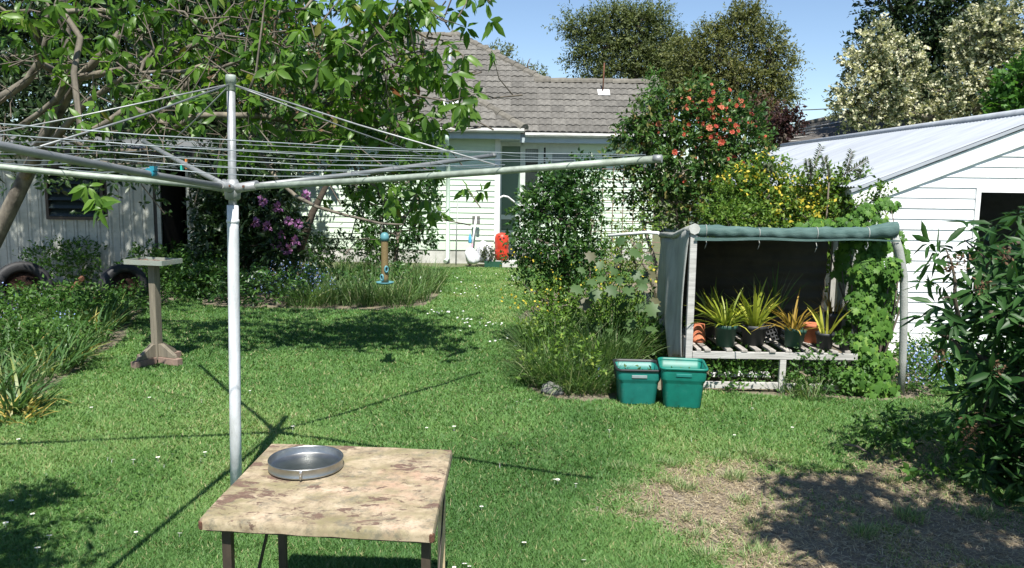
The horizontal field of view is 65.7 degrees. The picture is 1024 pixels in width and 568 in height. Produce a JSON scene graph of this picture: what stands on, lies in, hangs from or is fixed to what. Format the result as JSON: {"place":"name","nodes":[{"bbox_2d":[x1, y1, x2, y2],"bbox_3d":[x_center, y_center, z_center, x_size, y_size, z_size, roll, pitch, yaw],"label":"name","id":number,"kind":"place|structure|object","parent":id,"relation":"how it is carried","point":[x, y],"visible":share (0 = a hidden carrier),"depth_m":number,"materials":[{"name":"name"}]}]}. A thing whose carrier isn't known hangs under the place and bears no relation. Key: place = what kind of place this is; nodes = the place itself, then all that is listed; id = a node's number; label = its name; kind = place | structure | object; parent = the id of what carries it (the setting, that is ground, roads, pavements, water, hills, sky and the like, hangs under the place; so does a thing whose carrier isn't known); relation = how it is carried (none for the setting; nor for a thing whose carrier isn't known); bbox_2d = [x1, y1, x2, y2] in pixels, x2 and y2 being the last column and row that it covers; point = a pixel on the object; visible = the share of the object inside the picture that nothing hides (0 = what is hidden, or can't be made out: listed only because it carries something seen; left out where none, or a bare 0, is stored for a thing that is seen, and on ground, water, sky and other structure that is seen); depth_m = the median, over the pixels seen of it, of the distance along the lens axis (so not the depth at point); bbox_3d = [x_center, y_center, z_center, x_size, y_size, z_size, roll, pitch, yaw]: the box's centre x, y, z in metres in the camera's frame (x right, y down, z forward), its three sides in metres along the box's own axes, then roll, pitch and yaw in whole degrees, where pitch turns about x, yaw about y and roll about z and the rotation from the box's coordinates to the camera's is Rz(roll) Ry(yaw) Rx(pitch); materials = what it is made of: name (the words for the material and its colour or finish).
{"place":"outdoors","nodes":[
{"label":"outdoors","id":0,"kind":"place"},
{"bbox_2d":[0,265,1023,567],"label":"lawn grass","id":1,"kind":"structure","parent":0,"point":[534,527],"depth_m":5.71,"materials":[{"name":"plant"}]},
{"bbox_2d":[0,194,1023,567],"bbox_3d":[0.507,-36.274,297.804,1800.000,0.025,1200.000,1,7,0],"label":"ground","id":2,"kind":"structure","parent":0,"point":[120,332],"depth_m":4.91,"materials":[{"name":"soil"}]},
{"bbox_2d":[0,261,53,312],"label":"old tyre","id":3,"kind":"object","parent":2,"relation":"on","point":[26,272],"visible":0.5,"depth_m":10.67,"materials":[{"name":"rubber"}]},
{"bbox_2d":[0,392,56,425],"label":"strap clump","id":4,"kind":"object","parent":2,"relation":"on","point":[25,411],"visible":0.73,"depth_m":6.06,"materials":[{"name":"green plant"}]},
{"bbox_2d":[0,333,60,374],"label":"strap clump","id":5,"kind":"object","parent":2,"relation":"on","point":[8,357],"visible":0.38,"depth_m":7.55,"materials":[{"name":"green plant"}]},
{"bbox_2d":[0,344,63,396],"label":"strap clump","id":6,"kind":"object","parent":2,"relation":"on","point":[20,375],"visible":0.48,"depth_m":6.78,"materials":[{"name":"green plant"}]},
{"bbox_2d":[0,381,66,411],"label":"strap clump","id":7,"kind":"object","parent":2,"relation":"on","point":[43,398],"visible":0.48,"depth_m":6.35,"materials":[{"name":"green plant"}]},
{"bbox_2d":[0,345,74,391],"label":"grass clump","id":8,"kind":"object","parent":2,"relation":"on","point":[33,374],"visible":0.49,"depth_m":6.94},
{"bbox_2d":[0,357,84,414],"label":"strap clump","id":9,"kind":"object","parent":2,"relation":"on","point":[28,395],"visible":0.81,"depth_m":6.25,"materials":[{"name":"green plant"}]},
{"bbox_2d":[0,0,85,134],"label":"evergreen tree","id":10,"kind":"object","parent":2,"relation":"on","point":[23,34],"visible":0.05,"depth_m":17.22,"materials":[{"name":"green plant"}]},
{"bbox_2d":[0,330,113,378],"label":"strap clump","id":11,"kind":"object","parent":2,"relation":"on","point":[72,362],"visible":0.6,"depth_m":7.47,"materials":[{"name":"green plant"}]},
{"bbox_2d":[4,322,114,369],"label":"strap clump","id":12,"kind":"object","parent":2,"relation":"on","point":[79,349],"visible":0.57,"depth_m":7.74,"materials":[{"name":"green plant"}]},
{"bbox_2d":[45,316,114,354],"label":"grass clump","id":13,"kind":"object","parent":2,"relation":"on","point":[96,336],"visible":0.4,"depth_m":8.32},
{"bbox_2d":[45,303,132,343],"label":"strap clump","id":14,"kind":"object","parent":2,"relation":"on","point":[105,323],"visible":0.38,"depth_m":8.96,"materials":[{"name":"green plant"}]},
{"bbox_2d":[0,273,190,362],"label":"weed patch","id":15,"kind":"object","parent":2,"relation":"on","point":[43,296],"visible":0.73,"depth_m":9.46,"materials":[{"name":"green plant"}]},
{"bbox_2d":[66,295,147,331],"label":"strap clump","id":16,"kind":"object","parent":2,"relation":"on","point":[110,317],"visible":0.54,"depth_m":9.65,"materials":[{"name":"green plant"}]},
{"bbox_2d":[83,292,147,324],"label":"strap clump","id":17,"kind":"object","parent":2,"relation":"on","point":[127,311],"visible":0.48,"depth_m":10.00,"materials":[{"name":"green plant"}]},
{"bbox_2d":[12,235,227,297],"bbox_3d":[-6.219,-0.319,13.381,4.194,1.049,2.066,3,8,15],"label":"weed patch","id":18,"kind":"object","parent":2,"relation":"on","point":[165,269],"visible":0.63,"depth_m":13.10,"materials":[{"name":"green plant"}]},
{"bbox_2d":[0,135,243,283],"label":"garden shed","id":19,"kind":"structure","parent":2,"relation":"on","point":[39,218],"depth_m":13.49,"materials":[{"name":"paint"}]},
{"bbox_2d":[43,165,105,219],"bbox_3d":[-7.400,-1.552,13.428,0.977,0.921,0.114,1,7,0],"label":"window","id":20,"kind":"structure","parent":19,"relation":"in","point":[60,206],"depth_m":13.43,"materials":[{"name":"glass"}]},
{"bbox_2d":[160,170,183,278],"bbox_3d":[-5.978,-1.023,13.944,0.040,1.950,0.850,1,7,0],"label":"door","id":21,"kind":"structure","parent":19,"relation":"in","point":[173,228],"depth_m":13.91,"materials":[{"name":"black"}]},
{"bbox_2d":[98,263,148,306],"bbox_3d":[-5.540,0.030,11.305,0.304,0.653,0.640,7,10,42],"label":"old tyre","id":22,"kind":"object","parent":2,"relation":"on","point":[120,272],"visible":0.49,"depth_m":11.25,"materials":[{"name":"rubber"}]},
{"bbox_2d":[123,257,182,368],"bbox_3d":[-3.537,0.272,7.864,0.530,1.045,0.495,-2,8,-19],"label":"bird table","id":23,"kind":"object","parent":2,"relation":"on","point":[156,349],"visible":0.98,"depth_m":7.82,"materials":[{"name":"wood"}]},
{"bbox_2d":[0,0,344,175],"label":"evergreen tree","id":24,"kind":"object","parent":2,"relation":"on","point":[34,87],"visible":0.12,"depth_m":16.44,"materials":[{"name":"green plant"}]},
{"bbox_2d":[181,130,315,290],"bbox_3d":[-4.310,-1.207,12.972,2.392,2.659,1.981,1,7,0],"label":"rhododendron","id":25,"kind":"object","parent":2,"relation":"on","point":[260,231],"visible":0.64,"depth_m":12.58,"materials":[{"name":"green plant"}]},
{"bbox_2d":[0,0,522,253],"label":"cherry tree","id":26,"kind":"object","parent":2,"relation":"on","point":[330,70],"visible":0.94,"depth_m":7.43,"materials":[{"name":"green plant"}]},
{"bbox_2d":[376,225,393,284],"bbox_3d":[-1.201,-0.291,7.476,0.172,0.594,0.172,1,7,0],"label":"bird feeder","id":27,"kind":"object","parent":26,"relation":"hanging from","point":[384,238],"visible":1,"depth_m":7.45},
{"bbox_2d":[171,223,425,307],"bbox_3d":[-3.461,-0.444,14.335,4.033,1.193,6.381,1,7,0],"label":"weed patch","id":28,"kind":"object","parent":2,"relation":"on","point":[266,275],"visible":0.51,"depth_m":12.26,"materials":[{"name":"green plant"}]},
{"bbox_2d":[274,273,338,308],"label":"grass clump","id":29,"kind":"object","parent":2,"relation":"on","point":[298,302],"visible":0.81,"depth_m":11.55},
{"bbox_2d":[198,444,451,567],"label":"folding table","id":30,"kind":"object","parent":2,"relation":"on","point":[383,494],"visible":0.88,"depth_m":2.80,"materials":[{"name":"paint"}]},
{"bbox_2d":[268,445,343,479],"bbox_3d":[-0.806,0.697,3.095,0.288,0.040,0.300,1,7,0],"label":"cake pan","id":31,"kind":"object","parent":30,"relation":"on","point":[305,462],"visible":1,"depth_m":3.12,"materials":[{"name":"silver metal"}]},
{"bbox_2d":[295,272,355,307],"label":"grass clump","id":32,"kind":"object","parent":2,"relation":"on","point":[330,298],"visible":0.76,"depth_m":11.65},
{"bbox_2d":[253,34,405,275],"bbox_3d":[-3.296,-2.287,14.195,2.968,4.574,1.383,1,7,0],"label":"leafy tree","id":33,"kind":"object","parent":2,"relation":"on","point":[324,189],"visible":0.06,"depth_m":14.05,"materials":[{"name":"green plant"}]},
{"bbox_2d":[0,74,662,485],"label":"rotary clothesline","id":34,"kind":"object","parent":2,"relation":"on","point":[232,188],"visible":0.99,"depth_m":4.28,"materials":[{"name":"paint"}]},
{"bbox_2d":[308,271,367,304],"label":"grass clump","id":35,"kind":"object","parent":2,"relation":"on","point":[343,285],"visible":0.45,"depth_m":11.90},
{"bbox_2d":[322,270,392,306],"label":"grass clump","id":36,"kind":"object","parent":2,"relation":"on","point":[358,296],"visible":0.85,"depth_m":11.71,"materials":[{"name":"plant"}]},
{"bbox_2d":[348,270,408,305],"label":"grass clump","id":37,"kind":"object","parent":2,"relation":"on","point":[382,297],"visible":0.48,"depth_m":11.90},
{"bbox_2d":[108,30,671,263],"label":"house","id":38,"kind":"structure","parent":2,"relation":"on","point":[545,114],"depth_m":19.03,"materials":[{"name":"paint"}]},
{"bbox_2d":[500,142,522,236],"bbox_3d":[-0.062,-2.291,19.225,0.603,2.278,0.080,1,7,0],"label":"door","id":39,"kind":"structure","parent":38,"relation":"in","point":[509,183],"depth_m":19.20,"materials":[{"name":"paint"}]},
{"bbox_2d":[521,143,578,208],"bbox_3d":[0.910,-2.601,19.153,1.484,1.618,0.160,1,7,0],"label":"window","id":40,"kind":"structure","parent":38,"relation":"in","point":[527,147],"depth_m":19.09,"materials":[{"name":"paint"}]},
{"bbox_2d":[336,131,445,272],"bbox_3d":[-2.315,-1.548,14.882,2.176,2.916,1.468,1,7,0],"label":"leafy bush","id":41,"kind":"object","parent":2,"relation":"on","point":[416,234],"visible":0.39,"depth_m":14.80,"materials":[{"name":"green plant"}]},
{"bbox_2d":[359,270,426,307],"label":"grass clump","id":42,"kind":"object","parent":2,"relation":"on","point":[391,303],"visible":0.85,"depth_m":11.78,"materials":[{"name":"plant"}]},
{"bbox_2d":[390,265,442,302],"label":"grass clump","id":43,"kind":"object","parent":2,"relation":"on","point":[432,286],"visible":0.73,"depth_m":12.32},
{"bbox_2d":[406,262,453,292],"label":"grass clump","id":44,"kind":"object","parent":2,"relation":"on","point":[440,284],"visible":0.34,"depth_m":13.26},
{"bbox_2d":[493,258,516,266],"bbox_3d":[-0.167,-0.459,17.741,0.570,0.178,0.590,1,7,0],"label":"concrete step","id":45,"kind":"object","parent":2,"relation":"on","point":[508,263],"visible":0.23,"depth_m":17.45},
{"bbox_2d":[495,233,508,259],"bbox_3d":[-0.227,-0.837,17.584,0.310,0.605,0.316,1,7,0],"label":"red container","id":46,"kind":"object","parent":45,"relation":"on","point":[498,242],"visible":0.81,"depth_m":17.46,"materials":[{"name":"plastic"}]},
{"bbox_2d":[490,39,550,76],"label":"bare tree","id":47,"kind":"object","parent":2,"relation":"on","point":[502,52],"visible":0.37,"depth_m":40.82,"materials":[{"name":"green plant"}]},
{"bbox_2d":[500,342,576,387],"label":"grass clump","id":48,"kind":"object","parent":2,"relation":"on","point":[526,380],"visible":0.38,"depth_m":7.26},
{"bbox_2d":[488,307,600,363],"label":"grass clump","id":49,"kind":"object","parent":2,"relation":"on","point":[525,337],"visible":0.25,"depth_m":7.76,"materials":[{"name":"plant"}]},
{"bbox_2d":[484,316,610,378],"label":"grass clump","id":50,"kind":"object","parent":2,"relation":"on","point":[541,347],"visible":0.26,"depth_m":7.51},
{"bbox_2d":[493,148,613,319],"bbox_3d":[0.471,-0.394,8.774,1.351,2.252,0.890,1,7,0],"label":"glossy shrub","id":51,"kind":"object","parent":2,"relation":"on","point":[563,203],"visible":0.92,"depth_m":8.66,"materials":[{"name":"green plant"}]},
{"bbox_2d":[505,336,608,388],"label":"grass clump","id":52,"kind":"object","parent":2,"relation":"on","point":[543,359],"visible":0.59,"depth_m":7.14,"materials":[{"name":"plant"}]},
{"bbox_2d":[532,343,619,397],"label":"grass clump","id":53,"kind":"object","parent":2,"relation":"on","point":[569,386],"visible":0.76,"depth_m":6.98,"materials":[{"name":"plant"}]},
{"bbox_2d":[520,319,636,373],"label":"grass clump","id":54,"kind":"object","parent":2,"relation":"on","point":[570,348],"visible":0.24,"depth_m":7.33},
{"bbox_2d":[500,197,668,319],"bbox_3d":[0.856,-0.152,9.104,1.741,1.692,1.962,3,8,15],"label":"yellow flower bush","id":55,"kind":"object","parent":2,"relation":"on","point":[607,258],"visible":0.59,"depth_m":9.08,"materials":[{"name":"green plant"}]},
{"bbox_2d":[538,345,631,395],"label":"grass clump","id":56,"kind":"object","parent":2,"relation":"on","point":[604,388],"visible":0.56,"depth_m":6.97,"materials":[{"name":"plant"}]},
{"bbox_2d":[513,271,658,388],"bbox_3d":[0.664,0.423,8.179,1.494,1.041,2.466,5,8,28],"label":"weed patch","id":57,"kind":"object","parent":2,"relation":"on","point":[564,317],"visible":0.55,"depth_m":7.84,"materials":[{"name":"green plant"}]},
{"bbox_2d":[546,312,668,378],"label":"grass clump","id":58,"kind":"object","parent":2,"relation":"on","point":[626,349],"visible":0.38,"depth_m":7.43,"materials":[{"name":"plant"}]},
{"bbox_2d":[570,236,660,347],"bbox_3d":[0.991,0.208,7.724,0.899,1.340,0.734,1,7,0],"label":"hollyhock plant","id":59,"kind":"object","parent":2,"relation":"on","point":[651,309],"visible":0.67,"depth_m":7.67,"materials":[{"name":"green plant"}]},
{"bbox_2d":[572,305,665,360],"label":"grass clump","id":60,"kind":"object","parent":2,"relation":"on","point":[642,352],"visible":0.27,"depth_m":7.64,"materials":[{"name":"plant"}]},
{"bbox_2d":[590,163,659,273],"bbox_3d":[2.089,-1.103,14.579,1.298,2.221,0.022,1,7,0],"label":"trellis","id":61,"kind":"object","parent":2,"relation":"on","point":[632,221],"visible":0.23,"depth_m":14.55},
{"bbox_2d":[541,0,714,89],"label":"kanuka tree","id":62,"kind":"object","parent":2,"relation":"on","point":[629,20],"visible":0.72,"depth_m":31.58,"materials":[{"name":"green plant"}]},
{"bbox_2d":[612,359,660,404],"bbox_3d":[1.067,0.841,6.803,0.392,0.312,0.416,1,7,2],"label":"storage bin","id":63,"kind":"object","parent":2,"relation":"on","point":[635,385],"visible":0.98,"depth_m":6.64,"materials":[{"name":"teal plastic"}]},
{"bbox_2d":[636,62,677,221],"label":"tall shrub","id":64,"kind":"object","parent":2,"relation":"on","point":[654,80],"visible":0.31,"depth_m":19.40,"materials":[{"name":"green plant"}]},
{"bbox_2d":[619,308,705,360],"bbox_3d":[1.639,0.575,8.545,1.020,0.741,1.632,5,9,32],"label":"weed patch","id":65,"kind":"object","parent":2,"relation":"on","point":[664,349],"visible":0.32,"depth_m":8.06,"materials":[{"name":"green plant"}]},
{"bbox_2d":[657,357,707,408],"bbox_3d":[1.435,0.840,6.712,0.397,0.349,0.416,2,7,7],"label":"storage bin","id":66,"kind":"object","parent":2,"relation":"on","point":[682,386],"visible":0.94,"depth_m":6.55,"materials":[{"name":"teal plastic"}]},
{"bbox_2d":[598,65,779,297],"bbox_3d":[2.514,-1.294,11.093,2.654,3.533,1.469,1,7,0],"label":"camellia bush","id":67,"kind":"object","parent":2,"relation":"on","point":[673,187],"visible":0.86,"depth_m":10.91,"materials":[{"name":"green plant"}]},
{"bbox_2d":[686,535,731,567],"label":"grass tuft","id":68,"kind":"object","parent":2,"relation":"on","point":[696,551],"visible":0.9,"depth_m":3.96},
{"bbox_2d":[658,0,815,150],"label":"olive tree","id":69,"kind":"object","parent":2,"relation":"on","point":[736,73],"visible":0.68,"depth_m":27.82,"materials":[{"name":"green plant"}]},
{"bbox_2d":[608,222,907,394],"bbox_3d":[2.297,0.113,7.846,2.532,1.568,1.687,1,7,0],"label":"potting stand","id":70,"kind":"object","parent":2,"relation":"on","point":[691,263],"visible":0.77,"depth_m":7.81,"materials":[{"name":"grey fabric"}]},
{"bbox_2d":[693,323,705,342],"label":"plant pot","id":71,"kind":"object","parent":70,"relation":"on","point":[698,332],"visible":0.84,"depth_m":7.37,"materials":[{"name":"ceramic"}]},
{"bbox_2d":[704,314,721,337],"bbox_3d":[1.944,0.401,7.660,0.175,0.220,0.173,1,7,0],"label":"plant pot","id":72,"kind":"object","parent":70,"relation":"on","point":[710,329],"visible":0.34,"depth_m":7.61,"materials":[{"name":"plastic"}]},
{"bbox_2d":[695,283,732,314],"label":"orchid plant","id":73,"kind":"object","parent":72,"relation":"in","point":[708,304],"visible":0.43,"depth_m":7.70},
{"bbox_2d":[714,323,737,347],"bbox_3d":[1.949,0.466,7.234,0.211,0.200,0.209,1,7,0],"label":"plant pot","id":74,"kind":"object","parent":70,"relation":"on","point":[725,336],"visible":0.9,"depth_m":7.16,"materials":[{"name":"plastic"}]},
{"bbox_2d":[685,287,757,332],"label":"orchid plant","id":75,"kind":"object","parent":74,"relation":"in","point":[727,316],"visible":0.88,"depth_m":7.19,"materials":[{"name":"plant"}]},
{"bbox_2d":[740,322,767,345],"bbox_3d":[2.236,0.464,7.335,0.247,0.185,0.245,1,7,0],"label":"plant pot","id":76,"kind":"object","parent":70,"relation":"on","point":[754,337],"visible":0.86,"depth_m":7.25,"materials":[{"name":"plastic"}]},
{"bbox_2d":[724,278,786,326],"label":"orchid plant","id":77,"kind":"object","parent":76,"relation":"in","point":[755,319],"visible":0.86,"depth_m":7.26,"materials":[{"name":"plant"}]},
{"bbox_2d":[764,313,783,335],"bbox_3d":[2.575,0.401,7.810,0.206,0.200,0.204,1,7,0],"label":"plant pot","id":78,"kind":"object","parent":70,"relation":"on","point":[778,328],"visible":0.46,"depth_m":7.73,"materials":[{"name":"plastic"}]},
{"bbox_2d":[733,263,811,315],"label":"dark strap plant","id":79,"kind":"object","parent":78,"relation":"in","point":[774,287],"visible":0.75,"depth_m":7.71,"materials":[{"name":"green plant"}]},
{"bbox_2d":[784,326,806,347],"bbox_3d":[2.579,0.482,7.215,0.200,0.190,0.199,1,7,0],"label":"plant pot","id":80,"kind":"object","parent":70,"relation":"on","point":[793,337],"visible":0.89,"depth_m":7.15,"materials":[{"name":"plastic"}]},
{"bbox_2d":[755,287,827,334],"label":"dry strap plant","id":81,"kind":"object","parent":80,"relation":"in","point":[794,325],"visible":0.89,"depth_m":7.17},
{"bbox_2d":[803,322,818,342],"bbox_3d":[2.822,0.459,7.464,0.165,0.180,0.163,1,7,0],"label":"plant pot","id":82,"kind":"object","parent":70,"relation":"on","point":[810,336],"visible":0.66,"depth_m":7.41,"materials":[{"name":"ceramic"}]},
{"bbox_2d":[815,331,834,348],"bbox_3d":[2.841,0.510,7.198,0.170,0.145,0.168,1,7,0],"label":"plant pot","id":83,"kind":"object","parent":70,"relation":"on","point":[825,340],"visible":0.96,"depth_m":7.14,"materials":[{"name":"plastic"}]},
{"bbox_2d":[807,304,854,333],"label":"dry strap plant","id":84,"kind":"object","parent":83,"relation":"in","point":[820,323],"visible":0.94,"depth_m":7.15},
{"bbox_2d":[824,311,843,340],"bbox_3d":[3.082,0.403,7.607,0.175,0.260,0.173,1,7,0],"label":"plant pot","id":85,"kind":"object","parent":70,"relation":"on","point":[832,318],"visible":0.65,"depth_m":7.54,"materials":[{"name":"plastic"}]},
{"bbox_2d":[794,196,911,399],"bbox_3d":[3.429,0.073,7.657,1.036,1.825,1.596,1,7,0],"label":"ivy","id":86,"kind":"object","parent":70,"relation":"attached to","point":[873,279],"visible":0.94,"depth_m":7.15,"materials":[{"name":"green plant"}]},
{"bbox_2d":[736,533,780,560],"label":"grass tuft","id":87,"kind":"object","parent":2,"relation":"on","point":[756,542],"visible":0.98,"depth_m":4.02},
{"bbox_2d":[742,89,786,152],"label":"rusty shrub","id":88,"kind":"object","parent":2,"relation":"on","point":[763,97],"visible":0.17,"depth_m":25.31,"materials":[{"name":"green plant"}]},
{"bbox_2d":[760,100,809,147],"bbox_3d":[8.033,-3.288,23.762,1.684,4.392,1.059,1,7,0],"label":"red leaved tree","id":89,"kind":"object","parent":2,"relation":"on","point":[785,119],"visible":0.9,"depth_m":23.44,"materials":[{"name":"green plant"}]},
{"bbox_2d":[692,331,890,397],"bbox_3d":[2.501,0.796,7.486,1.824,0.660,1.413,1,7,0],"label":"weed patch","id":90,"kind":"object","parent":2,"relation":"on","point":[725,366],"visible":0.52,"depth_m":7.15,"materials":[{"name":"green plant"}]},
{"bbox_2d":[692,149,898,297],"bbox_3d":[3.245,-0.433,9.247,2.235,2.279,1.436,5,8,28],"label":"flowering hedge","id":91,"kind":"object","parent":2,"relation":"on","point":[745,192],"visible":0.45,"depth_m":9.19,"materials":[{"name":"green plant"}]},
{"bbox_2d":[576,436,1023,567],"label":"dry grass clippings","id":92,"kind":"object","parent":2,"relation":"on","point":[854,519],"visible":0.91,"depth_m":4.46,"materials":[{"name":"plant"}]},
{"bbox_2d":[581,442,1023,567],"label":"soil crumbs","id":93,"kind":"object","parent":2,"relation":"on","point":[842,503],"visible":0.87,"depth_m":4.55,"materials":[{"name":"soil"}]},
{"bbox_2d":[785,370,844,401],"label":"grass clump","id":94,"kind":"object","parent":2,"relation":"on","point":[812,395],"visible":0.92,"depth_m":6.91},
{"bbox_2d":[763,143,868,218],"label":"feathery shrub","id":95,"kind":"object","parent":2,"relation":"on","point":[825,158],"visible":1,"depth_m":8.90,"materials":[{"name":"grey plant"}]},
{"bbox_2d":[744,102,929,160],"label":"neighbour house","id":96,"kind":"structure","parent":2,"relation":"on","point":[822,127],"depth_m":25.67,"materials":[{"name":"tile"}]},
{"bbox_2d":[689,109,1023,353],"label":"garage","id":97,"kind":"structure","parent":2,"relation":"on","point":[941,173],"depth_m":8.71,"materials":[{"name":"paint"}]},
{"bbox_2d":[969,188,1023,297],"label":"window frame","id":98,"kind":"structure","parent":97,"relation":"in","point":[977,198],"depth_m":8.59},
{"bbox_2d":[839,521,882,539],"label":"grass tuft","id":99,"kind":"object","parent":2,"relation":"on","point":[863,529],"visible":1,"depth_m":4.26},
{"bbox_2d":[888,499,933,524],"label":"grass tuft","id":100,"kind":"object","parent":2,"relation":"on","point":[907,514],"visible":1,"depth_m":4.47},
{"bbox_2d":[821,0,1023,135],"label":"cream flowering tree","id":101,"kind":"object","parent":2,"relation":"on","point":[883,77],"visible":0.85,"depth_m":19.70,"materials":[{"name":"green plant"}]},
{"bbox_2d":[839,0,1008,124],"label":"broadleaf tree","id":102,"kind":"object","parent":2,"relation":"on","point":[936,21],"visible":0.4,"depth_m":22.81,"materials":[{"name":"green plant"}]},
{"bbox_2d":[838,401,1023,506],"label":"ground cover","id":103,"kind":"object","parent":2,"relation":"on","point":[907,469],"visible":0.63,"depth_m":5.44,"materials":[{"name":"green plant"}]},
{"bbox_2d":[888,327,1010,398],"bbox_3d":[4.347,0.738,7.951,2.486,0.712,1.080,-5,9,-39],"label":"weed patch","id":104,"kind":"object","parent":2,"relation":"on","point":[923,343],"visible":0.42,"depth_m":7.53,"materials":[{"name":"green plant"}]},
{"bbox_2d":[898,206,1023,512],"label":"long leaved shrub","id":105,"kind":"object","parent":2,"relation":"on","point":[993,389],"visible":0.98,"depth_m":4.79,"materials":[{"name":"green plant"}]},
{"bbox_2d":[976,47,1023,113],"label":"maple tree","id":106,"kind":"object","parent":2,"relation":"on","point":[1007,94],"visible":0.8,"depth_m":17.45,"materials":[{"name":"green plant"}]},
{"bbox_2d":[2,0,1023,181],"label":"sky","id":107,"kind":"structure","parent":0,"point":[817,25],"materials":[{"name":"blue"}]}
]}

